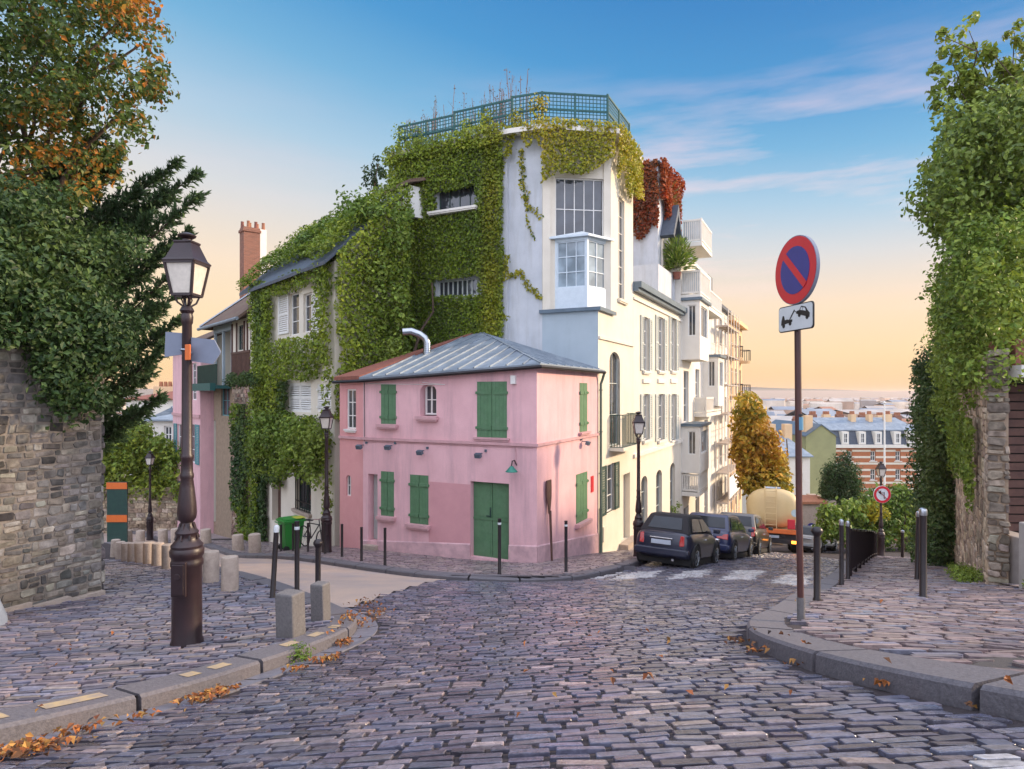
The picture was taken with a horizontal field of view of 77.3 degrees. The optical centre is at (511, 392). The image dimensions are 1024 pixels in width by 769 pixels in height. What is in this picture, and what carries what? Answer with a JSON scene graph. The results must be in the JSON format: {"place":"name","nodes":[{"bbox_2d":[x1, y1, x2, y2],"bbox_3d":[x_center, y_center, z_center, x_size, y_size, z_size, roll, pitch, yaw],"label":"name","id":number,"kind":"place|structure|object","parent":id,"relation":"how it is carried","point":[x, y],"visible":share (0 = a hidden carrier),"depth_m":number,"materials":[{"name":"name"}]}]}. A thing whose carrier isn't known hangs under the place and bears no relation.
{"place":"outdoors","nodes":[
{"label":"outdoors","id":0,"kind":"place"},
{"bbox_2d":[0,543,333,709],"bbox_3d":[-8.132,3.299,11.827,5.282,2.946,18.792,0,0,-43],"label":"pavement","id":1,"kind":"structure","parent":0,"point":[127,607],"depth_m":7.03,"materials":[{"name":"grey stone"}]},
{"bbox_2d":[161,232,210,648],"bbox_3d":[-3.352,0.491,6.592,0.338,4.292,0.354,0,0,3],"label":"street lamp","id":2,"kind":"object","parent":1,"relation":"on","point":[186,265],"visible":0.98,"depth_m":6.52,"materials":[{"name":"brown metal"}]},
{"bbox_2d":[164,332,181,356],"bbox_3d":[-3.433,-0.497,6.604,0.268,0.260,0.057,0,0,-21],"label":"direction sign","id":3,"kind":"object","parent":2,"relation":"attached to","point":[173,343],"visible":0.78,"depth_m":6.57,"materials":[{"name":"metal"}]},
{"bbox_2d":[180,337,220,363],"bbox_3d":[-3.196,-0.435,6.570,0.451,0.280,0.072,0,0,0],"label":"direction sign","id":4,"kind":"object","parent":2,"relation":"attached to","point":[205,350],"visible":0.84,"depth_m":6.57,"materials":[{"name":"metal"}]},
{"bbox_2d":[203,550,218,583],"bbox_3d":[-5.030,2.931,10.702,0.257,0.580,0.254,0,-1,31],"label":"stone post","id":5,"kind":"object","parent":1,"relation":"on","point":[211,567],"visible":0.82,"depth_m":10.60,"materials":[{"name":"stone"}]},
{"bbox_2d":[221,555,238,592],"bbox_3d":[-4.319,2.792,9.801,0.254,0.580,0.258,0,0,0],"label":"stone post","id":6,"kind":"object","parent":1,"relation":"on","point":[229,573],"visible":0.87,"depth_m":9.70,"materials":[{"name":"stone"}]},
{"bbox_2d":[269,525,279,597],"bbox_3d":[-3.392,2.434,9.140,0.090,1.080,0.090,0,-5,19],"label":"bollard","id":7,"kind":"object","parent":1,"relation":"on","point":[276,528],"visible":0.81,"depth_m":9.12,"materials":[{"name":"black metal"}]},
{"bbox_2d":[275,588,305,637],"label":"granite block","id":8,"kind":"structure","parent":1,"relation":"on","point":[290,611],"depth_m":6.64,"materials":[{"name":"grey stone"}]},
{"bbox_2d":[313,539,322,581],"bbox_3d":[-2.622,2.435,8.650,0.126,0.920,0.126,0,0,-22],"label":"bollard","id":9,"kind":"object","parent":1,"relation":"on","point":[317,543],"visible":0.75,"depth_m":8.62,"materials":[{"name":"black metal"}]},
{"bbox_2d":[310,581,330,621],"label":"granite block","id":10,"kind":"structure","parent":1,"relation":"on","point":[320,600],"depth_m":7.48,"materials":[{"name":"grey stone"}]},
{"bbox_2d":[1,606,377,747],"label":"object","id":11,"kind":"structure","parent":0,"point":[364,631],"depth_m":5.53,"materials":[{"name":"stone"}]},
{"bbox_2d":[103,533,445,606],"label":"side road","id":12,"kind":"structure","parent":0,"point":[349,585],"depth_m":12.27,"materials":[{"name":"beige concrete"}]},
{"bbox_2d":[106,482,127,541],"bbox_3d":[-17.898,5.484,29.015,0.926,2.902,0.090,0,0,0],"label":"site barrier","id":13,"kind":"object","parent":12,"relation":"on","point":[117,511],"visible":0.88,"depth_m":29.00,"materials":[{"name":"teal metal"}]},
{"bbox_2d":[145,451,154,540],"bbox_3d":[-17.535,4.963,30.992,0.338,4.292,0.354,0,0,3],"label":"street lamp","id":14,"kind":"object","parent":12,"relation":"on","point":[149,458],"visible":1,"depth_m":30.92,"materials":[{"name":"brown metal"}]},
{"bbox_2d":[211,538,636,576],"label":"pavement","id":15,"kind":"structure","parent":0,"point":[579,563],"depth_m":16.95,"materials":[{"name":"grey stone"}]},
{"bbox_2d":[248,533,260,552],"bbox_3d":[-8.275,4.870,20.586,0.391,0.680,0.386,-3,4,-35],"label":"stone post","id":16,"kind":"object","parent":15,"relation":"on","point":[254,542],"visible":0.81,"depth_m":20.43,"materials":[{"name":"stone"}]},
{"bbox_2d":[275,515,305,550],"bbox_3d":[-7.274,4.611,20.981,0.819,1.066,0.740,0,0,-40],"label":"wheelie bin","id":17,"kind":"object","parent":15,"relation":"on","point":[286,522],"visible":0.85,"depth_m":20.72,"materials":[{"name":"green plastic"}]},
{"bbox_2d":[319,406,333,552],"bbox_3d":[-5.391,2.531,18.592,0.338,4.292,0.354,0,0,3],"label":"street lamp","id":18,"kind":"object","parent":15,"relation":"on","point":[326,417],"visible":0.93,"depth_m":18.52,"materials":[{"name":"brown metal"}]},
{"bbox_2d":[546,479,552,560],"bbox_3d":[1.059,3.492,17.527,0.136,2.212,0.330,0,0,26],"label":"pole","id":19,"kind":"object","parent":15,"relation":"on","point":[549,489],"visible":0.98,"depth_m":17.50,"materials":[{"name":"brown metal"}]},
{"bbox_2d":[632,411,644,556],"bbox_3d":[3.696,2.684,18.692,0.338,4.292,0.354,0,0,3],"label":"street lamp","id":20,"kind":"object","parent":15,"relation":"on","point":[638,422],"visible":0.86,"depth_m":18.63,"materials":[{"name":"brown metal"}]},
{"bbox_2d":[0,533,1023,768],"bbox_3d":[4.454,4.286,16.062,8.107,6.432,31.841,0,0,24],"label":"road","id":21,"kind":"structure","parent":0,"point":[743,590],"depth_m":3.74,"materials":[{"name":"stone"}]},
{"bbox_2d":[0,594,1012,761],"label":"leaf litter","id":22,"kind":"object","parent":21,"relation":"on","point":[21,746],"visible":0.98,"depth_m":4.12,"materials":[{"name":"orange plant"}]},
{"bbox_2d":[634,512,719,567],"bbox_3d":[4.715,4.087,17.980,1.850,1.397,3.516,0,-10,31],"label":"parked car","id":23,"kind":"object","parent":21,"relation":"on","point":[689,541],"visible":0.98,"depth_m":16.81,"materials":[{"name":"black paint"}]},
{"bbox_2d":[690,512,753,559],"bbox_3d":[6.995,4.835,21.768,2.020,1.437,4.216,0,-11,30],"label":"parked car","id":24,"kind":"object","parent":21,"relation":"on","point":[735,538],"visible":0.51,"depth_m":20.40,"materials":[{"name":"blue paint"}]},
{"bbox_2d":[720,512,772,554],"bbox_3d":[9.417,5.701,26.109,2.060,1.557,4.315,0,-11,29],"label":"parked car","id":25,"kind":"object","parent":21,"relation":"on","point":[762,540],"visible":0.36,"depth_m":24.75,"materials":[{"name":"silver paint"}]},
{"bbox_2d":[746,486,795,552],"bbox_3d":[13.595,6.612,33.489,2.400,3.076,7.630,0,-11,21],"label":"tanker lorry","id":26,"kind":"object","parent":21,"relation":"on","point":[774,508],"visible":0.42,"depth_m":30.28,"materials":[{"name":"paint"}]},
{"bbox_2d":[789,525,825,552],"bbox_3d":[17.006,8.375,36.847,2.020,1.467,4.216,0,-11,28],"label":"parked car","id":27,"kind":"object","parent":21,"relation":"on","point":[807,539],"visible":0.33,"depth_m":35.16,"materials":[{"name":"silver metal"}]},
{"bbox_2d":[107,387,916,397],"bbox_3d":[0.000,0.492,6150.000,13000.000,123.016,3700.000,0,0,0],"label":"hills","id":28,"kind":"structure","parent":0,"point":[788,393],"depth_m":4889.43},
{"bbox_2d":[0,0,1023,390],"label":"sky","id":29,"kind":"structure","parent":0,"point":[779,120],"materials":[{"name":"blue"}]},
{"bbox_2d":[784,552,1023,685],"bbox_3d":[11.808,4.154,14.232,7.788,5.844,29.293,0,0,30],"label":"pavement","id":30,"kind":"structure","parent":0,"point":[964,619],"depth_m":6.48,"materials":[{"name":"grey stone"}]},
{"bbox_2d":[775,235,819,620],"bbox_3d":[2.732,0.382,6.070,0.125,3.740,0.650,0,0,-10],"label":"no parking sign","id":31,"kind":"object","parent":30,"relation":"on","point":[797,270],"visible":0.98,"depth_m":6.07,"materials":[{"name":"metal"}]},
{"bbox_2d":[779,301,814,332],"bbox_3d":[2.686,-0.715,6.063,0.023,0.250,0.540,0,0,-10],"label":"tow away plate","id":32,"kind":"object","parent":31,"relation":"attached to","point":[799,316],"visible":1,"depth_m":6.02,"materials":[{"name":"white metal"}]},
{"bbox_2d":[811,527,822,600],"bbox_3d":[3.836,2.172,8.050,0.140,0.980,0.140,0,0,-15],"label":"bollard","id":33,"kind":"object","parent":30,"relation":"on","point":[817,532],"visible":0.92,"depth_m":8.02,"materials":[{"name":"black metal"}]},
{"bbox_2d":[839,519,843,584],"bbox_3d":[5.663,2.758,11.000,0.090,1.180,0.090,0,0,34],"label":"bollard","id":34,"kind":"object","parent":30,"relation":"on","point":[841,551],"visible":0.89,"depth_m":10.97,"materials":[{"name":"black metal"}]},
{"bbox_2d":[850,528,876,575],"bbox_3d":[10.969,4.782,19.750,0.082,4.062,15.881,0,0,31],"label":"railing","id":35,"kind":"object","parent":30,"relation":"on","point":[863,547],"visible":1,"depth_m":16.57,"materials":[{"name":"black metal"}]},
{"bbox_2d":[876,461,886,555],"bbox_3d":[16.605,5.222,28.792,0.338,4.292,0.354,0,0,3],"label":"street lamp","id":36,"kind":"object","parent":30,"relation":"on","point":[881,468],"visible":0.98,"depth_m":28.71,"materials":[{"name":"brown metal"}]},
{"bbox_2d":[873,486,890,502],"bbox_3d":[16.467,4.513,28.509,0.780,0.780,0.183,0,0,0],"label":"no left turn sign","id":37,"kind":"object","parent":36,"relation":"attached to","point":[881,494],"visible":1,"depth_m":28.45,"materials":[{"name":"metal"}]},
{"bbox_2d":[914,511,918,578],"bbox_3d":[7.590,2.883,11.968,0.105,1.360,0.105,0,3,7],"label":"bollard","id":38,"kind":"object","parent":30,"relation":"on","point":[916,575],"visible":0.52,"depth_m":11.94,"materials":[{"name":"black metal"}]},
{"bbox_2d":[918,508,927,597],"bbox_3d":[5.619,2.210,8.750,0.112,1.280,0.112,0,0,-34],"label":"bollard","id":39,"kind":"object","parent":30,"relation":"on","point":[922,552],"visible":0.88,"depth_m":8.71,"materials":[{"name":"black metal"}]},
{"bbox_2d":[901,341,955,566],"bbox_3d":[13.374,2.277,20.051,2.080,7.993,6.301,0,0,32],"label":"ivy thicket","id":40,"kind":"object","parent":30,"relation":"on","point":[932,492],"visible":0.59,"depth_m":18.45,"materials":[{"name":"green plant"}]},
{"bbox_2d":[944,564,983,582],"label":"weeds","id":41,"kind":"object","parent":30,"relation":"on","point":[966,573],"visible":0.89,"depth_m":11.48,"materials":[{"name":"green plant"}]},
{"bbox_2d":[971,655,1023,669],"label":"pavement patch","id":42,"kind":"object","parent":30,"relation":"on","point":[1001,662],"visible":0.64,"depth_m":3.64,"materials":[{"name":"concrete"}]},
{"bbox_3d":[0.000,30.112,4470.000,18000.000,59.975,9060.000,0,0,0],"label":"ground","id":43,"kind":"structure","parent":0,"visible":0},
{"bbox_2d":[0,332,105,612],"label":"rubble wall","id":44,"kind":"structure","parent":43,"relation":"on","point":[52,550],"depth_m":9.17,"materials":[{"name":"stone"}]},
{"bbox_2d":[0,170,156,435],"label":"overhanging shrub","id":45,"kind":"object","parent":43,"relation":"on","point":[71,325],"visible":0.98,"depth_m":9.30,"materials":[{"name":"green plant"}]},
{"bbox_2d":[0,0,179,210],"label":"autumn tree","id":46,"kind":"object","parent":43,"relation":"on","point":[26,106],"visible":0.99,"depth_m":10.65,"materials":[{"name":"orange plant"}]},
{"bbox_2d":[16,126,210,453],"bbox_3d":[-8.115,-0.442,12.220,5.188,9.161,1.698,0,0,4],"label":"conifer","id":47,"kind":"object","parent":43,"relation":"on","point":[137,215],"visible":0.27,"depth_m":12.20,"materials":[{"name":"green plant"}]},
{"bbox_2d":[102,487,178,532],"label":"garden wall","id":48,"kind":"structure","parent":43,"relation":"on","point":[164,513],"depth_m":35.97,"materials":[{"name":"stone"}]},
{"bbox_2d":[101,420,180,505],"bbox_3d":[-21.854,4.799,37.067,7.915,7.085,4.380,0,0,0],"label":"hedge","id":49,"kind":"object","parent":43,"relation":"on","point":[135,449],"visible":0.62,"depth_m":35.83,"materials":[{"name":"green plant"}]},
{"bbox_2d":[126,382,172,474],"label":"long house","id":50,"kind":"structure","parent":43,"relation":"on","point":[168,387],"depth_m":60.30,"materials":[{"name":"white paint"}]},
{"bbox_2d":[144,406,172,442],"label":"white cottage","id":51,"kind":"structure","parent":43,"relation":"on","point":[162,421],"depth_m":47.00,"materials":[{"name":"paint"}]},
{"bbox_2d":[0,542,356,743],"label":"kerb","id":52,"kind":"structure","parent":43,"relation":"on","point":[19,722],"depth_m":4.78,"materials":[{"name":"stone"}]},
{"bbox_2d":[37,692,107,708],"bbox_3d":[-2.914,2.044,4.258,0.102,0.087,0.399,0,0,25],"label":"kerb marking","id":53,"kind":"object","parent":52,"relation":"on","point":[71,700],"visible":1,"depth_m":4.25,"materials":[{"name":"yellow paint"}]},
{"bbox_2d":[294,521,299,589],"bbox_3d":[-3.191,2.457,9.500,0.090,1.120,0.090,0,0,-31],"label":"bollard","id":54,"kind":"object","parent":52,"relation":"on","point":[296,555],"visible":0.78,"depth_m":9.47,"materials":[{"name":"black metal"}]},
{"bbox_2d":[172,331,226,533],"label":"narrow pink house","id":55,"kind":"structure","parent":43,"relation":"on","point":[203,430],"depth_m":32.57,"materials":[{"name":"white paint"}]},
{"bbox_2d":[192,220,292,537],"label":"half timbered house","id":56,"kind":"structure","parent":43,"relation":"on","point":[234,343],"depth_m":31.33,"materials":[{"name":"paint"}]},
{"bbox_2d":[222,370,259,388],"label":"balcony flowers","id":57,"kind":"object","parent":56,"relation":"attached to","point":[241,379],"visible":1,"depth_m":25.90,"materials":[{"name":"green plant"}]},
{"bbox_2d":[239,177,433,545],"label":"ivy house","id":58,"kind":"structure","parent":43,"relation":"on","point":[292,314],"depth_m":23.34,"materials":[{"name":"white paint"}]},
{"bbox_2d":[227,380,289,539],"bbox_3d":[-10.805,3.194,26.733,0.723,7.426,6.997,0,0,-40],"label":"porch creeper","id":59,"kind":"object","parent":58,"relation":"attached to","point":[239,507],"visible":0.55,"depth_m":28.01,"materials":[{"name":"green plant"}]},
{"bbox_2d":[249,280,268,541],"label":"corner ivy","id":60,"kind":"object","parent":58,"relation":"attached to","point":[261,521],"visible":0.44,"depth_m":26.42,"materials":[{"name":"green plant"}]},
{"bbox_2d":[242,408,335,490],"bbox_3d":[-8.389,1.973,23.623,1.428,2.791,7.305,0,0,-39],"label":"vine awning","id":61,"kind":"object","parent":58,"relation":"attached to","point":[298,448],"visible":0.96,"depth_m":22.70,"materials":[{"name":"green plant"}]},
{"bbox_2d":[292,293,298,334],"bbox_3d":[-8.133,-2.982,24.232,0.050,1.585,0.899,0,0,-40],"label":"window","id":62,"kind":"structure","parent":58,"relation":"in","point":[295,297],"depth_m":24.38,"materials":[{"name":"white paint"}]},
{"bbox_2d":[291,213,342,262],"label":"roof creeper","id":63,"kind":"object","parent":58,"relation":"on","point":[303,237],"visible":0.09,"depth_m":24.25,"materials":[{"name":"green plant"}]},
{"bbox_2d":[236,178,414,540],"bbox_3d":[-7.800,-0.600,25.204,3.588,14.474,9.524,0,0,-41],"label":"house ivy","id":64,"kind":"object","parent":58,"relation":"attached to","point":[284,253],"visible":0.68,"depth_m":22.36,"materials":[{"name":"green plant"}]},
{"bbox_2d":[311,184,433,408],"bbox_3d":[-5.238,-0.766,22.933,4.803,13.160,3.481,0,0,0],"label":"wisteria","id":65,"kind":"object","parent":58,"relation":"attached to","point":[400,294],"visible":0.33,"depth_m":22.03,"materials":[{"name":"green plant"}]},
{"bbox_2d":[360,154,389,199],"bbox_3d":[-4.892,-1.740,25.656,1.718,16.216,4.360,0,0,-43],"label":"slender tree","id":66,"kind":"object","parent":43,"relation":"on","point":[374,180],"visible":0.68,"depth_m":26.44,"materials":[{"name":"green plant"}]},
{"bbox_2d":[132,531,652,581],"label":"kerb","id":67,"kind":"structure","parent":43,"relation":"on","point":[631,564],"depth_m":14.57,"materials":[{"name":"stone"}]},
{"bbox_2d":[332,327,605,562],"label":"pink house","id":68,"kind":"structure","parent":43,"relation":"on","point":[457,447],"depth_m":18.54,"materials":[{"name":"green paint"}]},
{"bbox_2d":[348,389,355,428],"bbox_3d":[-4.976,0.499,20.024,0.494,1.248,0.171,0,0,26],"label":"window","id":69,"kind":"structure","parent":68,"relation":"in","point":[351,392],"depth_m":20.02,"materials":[{"name":"white paint"}]},
{"bbox_2d":[425,385,435,414],"bbox_3d":[-2.344,0.198,18.759,0.430,0.876,0.050,0,0,26],"label":"window","id":70,"kind":"structure","parent":68,"relation":"in","point":[430,391],"depth_m":18.79,"materials":[{"name":"white paint"}]},
{"bbox_2d":[473,481,508,558],"bbox_3d":[-0.546,3.545,17.786,1.184,2.139,0.100,0,0,26],"label":"door","id":71,"kind":"structure","parent":68,"relation":"in","point":[491,500],"depth_m":17.81,"materials":[{"name":"green paint"}]},
{"bbox_2d":[107,397,918,478],"bbox_3d":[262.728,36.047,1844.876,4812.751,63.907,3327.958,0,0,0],"label":"distant city","id":72,"kind":"object","parent":43,"relation":"on","point":[780,408],"visible":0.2,"depth_m":419.98},
{"bbox_2d":[390,91,642,551],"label":"corner house","id":73,"kind":"structure","parent":43,"relation":"on","point":[574,260],"depth_m":22.74,"materials":[{"name":"paint"}]},
{"bbox_2d":[386,132,504,351],"bbox_3d":[-2.599,-3.907,23.749,5.138,10.909,0.530,0,0,26],"label":"wall ivy","id":74,"kind":"object","parent":73,"relation":"attached to","point":[434,265],"depth_m":23.47,"materials":[{"name":"green plant"}]},
{"bbox_2d":[440,185,477,209],"bbox_3d":[-1.943,-7.214,23.926,1.771,0.927,0.050,0,0,26],"label":"window","id":75,"kind":"structure","parent":73,"relation":"in","point":[463,197],"depth_m":23.96,"materials":[{"name":"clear glass"}]},
{"bbox_2d":[439,278,479,296],"bbox_3d":[-1.928,-3.910,23.863,1.855,0.630,0.050,0,0,26],"label":"window","id":76,"kind":"structure","parent":73,"relation":"in","point":[463,286],"depth_m":23.89,"materials":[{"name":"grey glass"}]},
{"bbox_2d":[405,68,531,145],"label":"terrace plants","id":77,"kind":"object","parent":73,"relation":"on","point":[501,95],"visible":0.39,"depth_m":23.90,"materials":[{"name":"green plant"}]},
{"bbox_2d":[480,147,543,330],"bbox_3d":[-0.048,-5.226,22.774,2.513,7.558,0.756,0,0,23],"label":"trailing creeper","id":78,"kind":"object","parent":73,"relation":"attached to","point":[528,208],"visible":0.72,"depth_m":22.72,"materials":[{"name":"green plant"}]},
{"bbox_2d":[381,92,644,200],"bbox_3d":[0.046,-8.914,23.793,10.415,3.408,3.890,0,0,0],"label":"hanging creeper","id":79,"kind":"object","parent":73,"relation":"attached to","point":[634,175],"visible":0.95,"depth_m":22.53,"materials":[{"name":"green plant"}]},
{"bbox_2d":[555,178,602,235],"bbox_3d":[2.382,-6.501,22.734,1.746,2.190,0.256,0,0,-1],"label":"studio window","id":80,"kind":"structure","parent":73,"relation":"in","point":[578,202],"depth_m":22.74,"materials":[{"name":"grey glass"}]},
{"bbox_2d":[609,353,616,446],"bbox_3d":[3.619,0.217,23.267,0.050,3.407,1.272,0,0,26],"label":"window","id":81,"kind":"structure","parent":73,"relation":"in","point":[613,361],"depth_m":23.39,"materials":[{"name":"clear glass"}]},
{"bbox_2d":[618,198,621,297],"bbox_3d":[4.007,-5.371,24.006,0.050,3.780,0.775,0,0,26],"label":"window","id":82,"kind":"structure","parent":73,"relation":"in","point":[619,201],"depth_m":24.11,"materials":[{"name":"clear glass"}]},
{"bbox_2d":[621,474,624,538],"bbox_3d":[4.114,4.670,24.550,0.060,3.157,1.209,0,0,26],"label":"door","id":83,"kind":"structure","parent":73,"relation":"in","point":[623,476],"depth_m":24.83,"materials":[{"name":"white wood"}]},
{"bbox_2d":[633,160,686,534],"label":"shuttered house","id":84,"kind":"structure","parent":43,"relation":"on","point":[659,311],"depth_m":30.07,"materials":[{"name":"white paint"}]},
{"bbox_2d":[633,157,685,239],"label":"red creeper","id":85,"kind":"object","parent":84,"relation":"hanging from","point":[669,177],"visible":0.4,"depth_m":32.48,"materials":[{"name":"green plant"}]},
{"bbox_2d":[663,235,698,279],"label":"potted shrub","id":86,"kind":"object","parent":84,"relation":"on","point":[678,254],"visible":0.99,"depth_m":32.89,"materials":[{"name":"green plant"}]},
{"bbox_2d":[668,218,726,513],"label":"apartment building","id":87,"kind":"structure","parent":43,"relation":"on","point":[702,384],"depth_m":34.52,"materials":[{"name":"white paint"}]},
{"bbox_2d":[708,274,730,513],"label":"narrow house","id":88,"kind":"structure","parent":43,"relation":"on","point":[721,422],"depth_m":45.51,"materials":[{"name":"white paint"}]},
{"bbox_2d":[715,308,739,512],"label":"scaffold","id":89,"kind":"object","parent":43,"relation":"on","point":[730,493],"visible":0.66,"depth_m":43.27,"materials":[{"name":"metal"}]},
{"bbox_2d":[729,315,750,512],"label":"ochre house","id":90,"kind":"structure","parent":43,"relation":"on","point":[741,326],"depth_m":52.77,"materials":[{"name":"yellow paint"}]},
{"bbox_2d":[727,390,794,502],"bbox_3d":[13.407,4.351,34.499,4.135,9.064,4.271,0,0,0],"label":"autumn tree","id":91,"kind":"object","parent":43,"relation":"on","point":[757,454],"visible":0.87,"depth_m":33.16,"materials":[{"name":"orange plant"}]},
{"bbox_2d":[742,424,813,512],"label":"white block","id":92,"kind":"structure","parent":43,"relation":"on","point":[786,430],"depth_m":74.09,"materials":[{"name":"paint"}]},
{"bbox_2d":[770,415,837,495],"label":"green gable house","id":93,"kind":"structure","parent":43,"relation":"on","point":[819,442],"depth_m":82.00,"materials":[{"name":"paint"}]},
{"bbox_2d":[774,494,835,544],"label":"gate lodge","id":94,"kind":"structure","parent":43,"relation":"on","point":[811,502],"depth_m":44.00,"materials":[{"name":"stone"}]},
{"bbox_2d":[816,450,865,543],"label":"cypress","id":95,"kind":"object","parent":43,"relation":"on","point":[841,479],"visible":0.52,"depth_m":44.30,"materials":[{"name":"green plant"}]},
{"bbox_2d":[812,481,917,551],"bbox_3d":[21.510,7.737,37.319,14.246,5.078,2.956,0,0,-31],"label":"hedge","id":96,"kind":"object","parent":43,"relation":"on","point":[831,514],"visible":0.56,"depth_m":36.01,"materials":[{"name":"green plant"}]},
{"bbox_2d":[859,500,890,523],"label":"yellow bush","id":97,"kind":"object","parent":96,"relation":"on","point":[871,509],"visible":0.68,"depth_m":35.27,"materials":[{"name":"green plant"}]},
{"bbox_2d":[813,411,917,539],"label":"brick apartment house","id":98,"kind":"structure","parent":43,"relation":"on","point":[861,439],"depth_m":95.00,"materials":[{"name":"orange brick"}]},
{"bbox_2d":[746,561,1023,720],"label":"kerb","id":99,"kind":"structure","parent":43,"relation":"on","point":[957,685],"depth_m":3.59,"materials":[{"name":"stone"}]},
{"bbox_2d":[899,11,1023,353],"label":"leafy tree","id":100,"kind":"object","parent":43,"relation":"on","point":[977,168],"visible":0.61,"depth_m":12.54,"materials":[{"name":"green plant"}]},
{"bbox_2d":[947,348,1010,585],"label":"stone wall","id":101,"kind":"structure","parent":43,"relation":"on","point":[982,533],"depth_m":10.73,"materials":[{"name":"grey stone"}]},
{"bbox_2d":[920,203,1023,513],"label":"cascading ivy","id":102,"kind":"object","parent":101,"relation":"attached to","point":[981,261],"visible":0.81,"depth_m":11.43,"materials":[{"name":"green plant"}]},
{"bbox_2d":[982,339,1023,583],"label":"gateway","id":103,"kind":"object","parent":101,"relation":"attached to","point":[1016,461],"visible":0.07,"depth_m":11.45,"materials":[{"name":"brown wood"}]},
{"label":"gate ramp pavement","id":104,"kind":"structure","parent":0,"visible":0},
{"bbox_2d":[1019,522,1023,588],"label":"gate pier","id":105,"kind":"structure","parent":104,"relation":"on","point":[1021,551],"depth_m":9.94,"materials":[{"name":"concrete"}]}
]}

